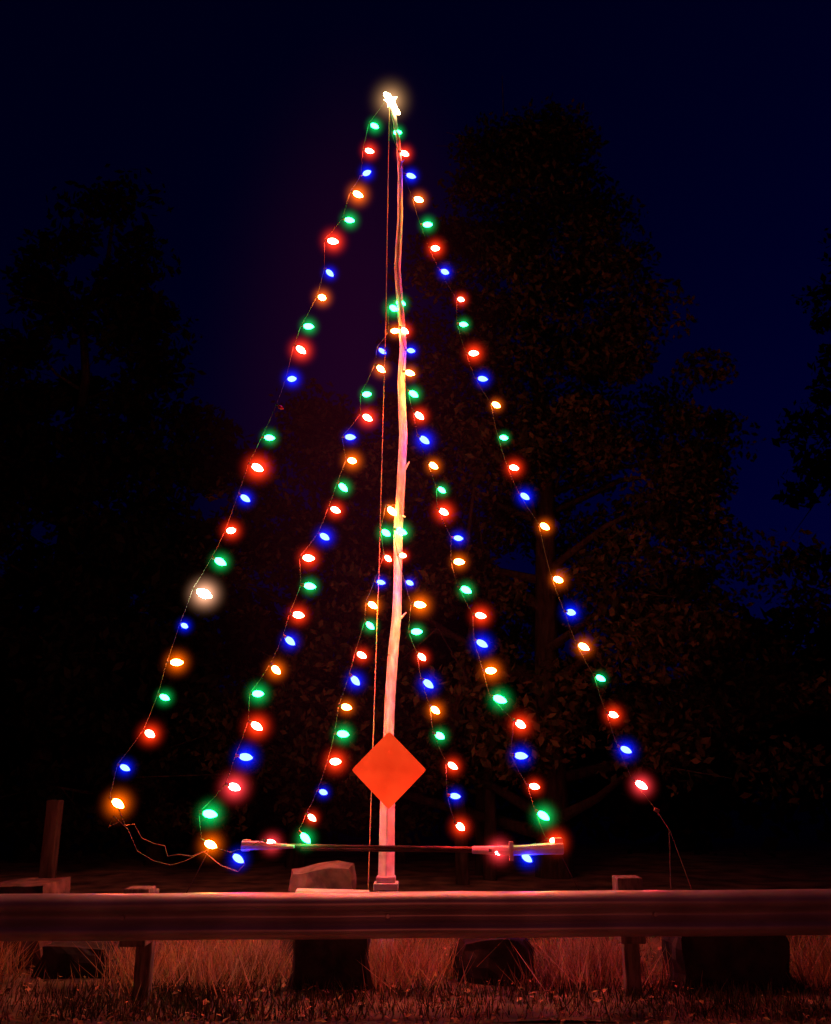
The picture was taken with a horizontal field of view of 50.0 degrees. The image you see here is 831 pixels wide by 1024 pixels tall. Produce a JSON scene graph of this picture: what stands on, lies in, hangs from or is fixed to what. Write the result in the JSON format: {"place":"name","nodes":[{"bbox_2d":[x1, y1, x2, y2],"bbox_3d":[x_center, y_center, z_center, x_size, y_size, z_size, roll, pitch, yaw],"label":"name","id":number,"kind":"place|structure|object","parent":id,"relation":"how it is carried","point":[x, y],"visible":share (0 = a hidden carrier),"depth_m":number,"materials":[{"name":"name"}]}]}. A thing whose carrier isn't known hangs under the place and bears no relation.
{"place":"outdoors","nodes":[
{"label":"outdoors","id":0,"kind":"place"},
{"bbox_2d":[0,775,830,1020],"bbox_3d":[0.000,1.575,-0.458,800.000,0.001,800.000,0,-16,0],"label":"ground","id":1,"kind":"structure","parent":0,"point":[799,816],"depth_m":30.16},
{"bbox_2d":[0,164,226,862],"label":"deciduous tree","id":2,"kind":"object","parent":1,"relation":"on","point":[28,469],"visible":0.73,"depth_m":18.37,"materials":[{"name":"green plant"}]},
{"bbox_2d":[0,396,343,865],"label":"deciduous tree","id":3,"kind":"object","parent":1,"relation":"on","point":[90,596],"visible":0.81,"depth_m":15.80,"materials":[{"name":"green plant"}]},
{"bbox_2d":[123,378,449,867],"bbox_3d":[-2.280,1.975,16.956,5.321,9.283,5.626,12,-20,-37],"label":"deciduous tree","id":4,"kind":"object","parent":1,"relation":"on","point":[311,419],"visible":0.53,"depth_m":16.07,"materials":[{"name":"green plant"}]},
{"bbox_2d":[352,732,424,958],"bbox_3d":[-0.235,3.014,7.747,0.650,2.134,0.200,0,-16,0],"label":"traffic sign","id":5,"kind":"object","parent":1,"relation":"on","point":[388,769],"visible":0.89,"depth_m":7.85,"materials":[{"name":"orange paint"},{"name":"metal"}]},
{"bbox_2d":[383,93,409,736],"bbox_3d":[-0.203,-0.421,9.495,0.286,9.707,0.115,0,-16,0],"label":"wooden pole","id":6,"kind":"object","parent":1,"relation":"on","point":[391,674],"visible":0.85,"depth_m":9.43,"materials":[{"name":"brown wood"}]},
{"bbox_2d":[108,101,384,807],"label":"string lights","id":7,"kind":"object","parent":6,"relation":"attached to","point":[202,593],"visible":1,"depth_m":9.27},
{"bbox_2d":[108,807,244,871],"bbox_3d":[-2.109,2.868,7.813,1.371,0.509,0.147,-6,-17,19],"label":"extension cord","id":8,"kind":"object","parent":7,"relation":"attached to","point":[192,856],"visible":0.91,"depth_m":7.80,"materials":[{"name":"brown plastic"}]},
{"bbox_2d":[198,302,398,862],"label":"string lights","id":9,"kind":"object","parent":6,"relation":"attached to","point":[235,786],"visible":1,"depth_m":8.38},
{"bbox_2d":[297,504,395,842],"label":"string lights","id":10,"kind":"object","parent":6,"relation":"attached to","point":[333,761],"visible":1,"depth_m":8.31},
{"bbox_2d":[367,106,389,889],"bbox_3d":[-0.372,-0.548,9.319,0.040,9.552,0.435,-6,-17,19],"label":"guy line","id":11,"kind":"object","parent":6,"relation":"attached to","point":[380,498],"visible":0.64,"depth_m":9.21,"materials":[{"name":"brown fabric"}]},
{"bbox_2d":[383,92,399,114],"bbox_3d":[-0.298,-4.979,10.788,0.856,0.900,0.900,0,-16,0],"label":"star topper","id":12,"kind":"object","parent":6,"relation":"attached to","point":[390,100],"visible":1,"depth_m":10.71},
{"bbox_2d":[241,838,563,860],"bbox_3d":[-0.110,2.846,7.525,2.713,0.177,0.120,0,-16,0],"label":"crossbar","id":13,"kind":"object","parent":6,"relation":"attached to","point":[555,847],"visible":1,"depth_m":7.51,"materials":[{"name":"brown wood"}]},
{"bbox_2d":[393,527,464,830],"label":"string lights","id":14,"kind":"object","parent":6,"relation":"attached to","point":[429,684],"visible":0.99,"depth_m":8.32},
{"bbox_2d":[393,299,553,861],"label":"string lights","id":15,"kind":"object","parent":6,"relation":"attached to","point":[501,699],"visible":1,"depth_m":8.50},
{"bbox_2d":[390,110,654,807],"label":"string lights","id":16,"kind":"object","parent":6,"relation":"attached to","point":[624,749],"visible":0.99,"depth_m":9.32},
{"bbox_2d":[0,875,830,999],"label":"guardrail","id":17,"kind":"object","parent":1,"relation":"on","point":[629,913],"visible":1,"depth_m":6.43,"materials":[{"name":"metal"}]},
{"bbox_2d":[0,831,830,1023],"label":"grass verge","id":18,"kind":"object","parent":1,"relation":"on","point":[803,862],"depth_m":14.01,"materials":[{"name":"plant"}]},
{"bbox_2d":[0,877,70,969],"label":"boulder","id":19,"kind":"object","parent":18,"relation":"on","point":[34,885],"visible":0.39,"depth_m":7.62,"materials":[{"name":"stone"}]},
{"bbox_2d":[38,800,63,877],"bbox_3d":[-3.691,3.680,8.928,0.130,1.515,0.140,0,-16,0],"label":"wooden post","id":20,"kind":"object","parent":18,"relation":"on","point":[51,839],"visible":0.45,"depth_m":8.98,"materials":[{"name":"brown wood"}]},
{"bbox_2d":[31,941,124,978],"bbox_3d":[-2.757,3.766,7.345,0.692,0.470,0.505,0,-16,0],"label":"boulder","id":21,"kind":"object","parent":18,"relation":"on","point":[60,957],"visible":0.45,"depth_m":7.16,"materials":[{"name":"stone"}]},
{"bbox_2d":[278,860,356,961],"bbox_3d":[-0.843,3.662,7.992,0.702,1.000,0.589,0,-16,0],"label":"boulder","id":22,"kind":"object","parent":18,"relation":"on","point":[337,874],"visible":0.34,"depth_m":7.88,"materials":[{"name":"stone"}]},
{"bbox_2d":[289,888,372,990],"bbox_3d":[-0.653,3.374,6.969,0.649,0.796,0.296,0,-16,0],"label":"stone block","id":23,"kind":"object","parent":18,"relation":"on","point":[325,959],"visible":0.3,"depth_m":6.86,"materials":[{"name":"grey stone"}]},
{"bbox_2d":[165,848,593,963],"bbox_3d":[-0.286,3.366,7.535,3.701,1.042,0.257,0,-16,0],"label":"guy line","id":24,"kind":"object","parent":18,"relation":"on","point":[209,849],"visible":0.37,"depth_m":7.62,"materials":[{"name":"brown fabric"}]},
{"bbox_2d":[0,935,829,996],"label":"dry grass","id":25,"kind":"structure","parent":18,"relation":"on","point":[514,976],"depth_m":7.17,"materials":[{"name":"brown plant"}]},
{"bbox_2d":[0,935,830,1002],"bbox_3d":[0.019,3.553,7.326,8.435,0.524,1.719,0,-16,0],"label":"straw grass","id":26,"kind":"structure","parent":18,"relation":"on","point":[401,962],"depth_m":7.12,"materials":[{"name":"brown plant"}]},
{"bbox_2d":[0,946,830,1023],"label":"fallen leaves","id":27,"kind":"object","parent":18,"relation":"on","point":[811,1019],"visible":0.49,"depth_m":6.03,"materials":[{"name":"brown plant"}]},
{"bbox_2d":[448,938,534,985],"bbox_3d":[0.626,3.679,7.245,0.717,0.559,0.584,0,-16,0],"label":"boulder","id":28,"kind":"object","parent":18,"relation":"on","point":[494,957],"visible":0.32,"depth_m":7.06,"materials":[{"name":"stone"}]},
{"bbox_2d":[653,807,691,889],"bbox_3d":[2.317,3.325,7.912,0.142,1.330,0.437,12,-20,-37],"label":"guy line","id":29,"kind":"object","parent":18,"relation":"on","point":[656,810],"visible":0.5,"depth_m":8.02,"materials":[{"name":"brown fabric"}]},
{"bbox_2d":[661,936,793,991],"bbox_3d":[2.450,3.565,7.035,1.028,0.642,0.584,0,-16,0],"label":"boulder","id":30,"kind":"object","parent":18,"relation":"on","point":[764,960],"visible":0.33,"depth_m":6.83,"materials":[{"name":"stone"}]},
{"bbox_2d":[0,562,830,856],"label":"distant trees","id":31,"kind":"object","parent":1,"relation":"on","point":[686,814],"visible":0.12,"depth_m":18.52,"materials":[{"name":"green plant"}]},
{"bbox_2d":[135,79,830,884],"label":"deciduous tree","id":32,"kind":"object","parent":1,"relation":"on","point":[553,707],"visible":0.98,"depth_m":14.18,"materials":[{"name":"green plant"}]},
{"bbox_2d":[771,228,830,712],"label":"deciduous tree","id":33,"kind":"object","parent":1,"relation":"on","point":[821,470],"visible":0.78,"depth_m":20.22,"materials":[{"name":"green plant"}]},
{"bbox_2d":[0,0,830,770],"label":"sky","id":34,"kind":"structure","parent":0,"point":[253,117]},
{"bbox_2d":[1,1021,830,1023],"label":"road","id":35,"kind":"structure","parent":0,"point":[391,1022],"depth_m":5.86,"materials":[{"name":"black asphalt"}]}
]}

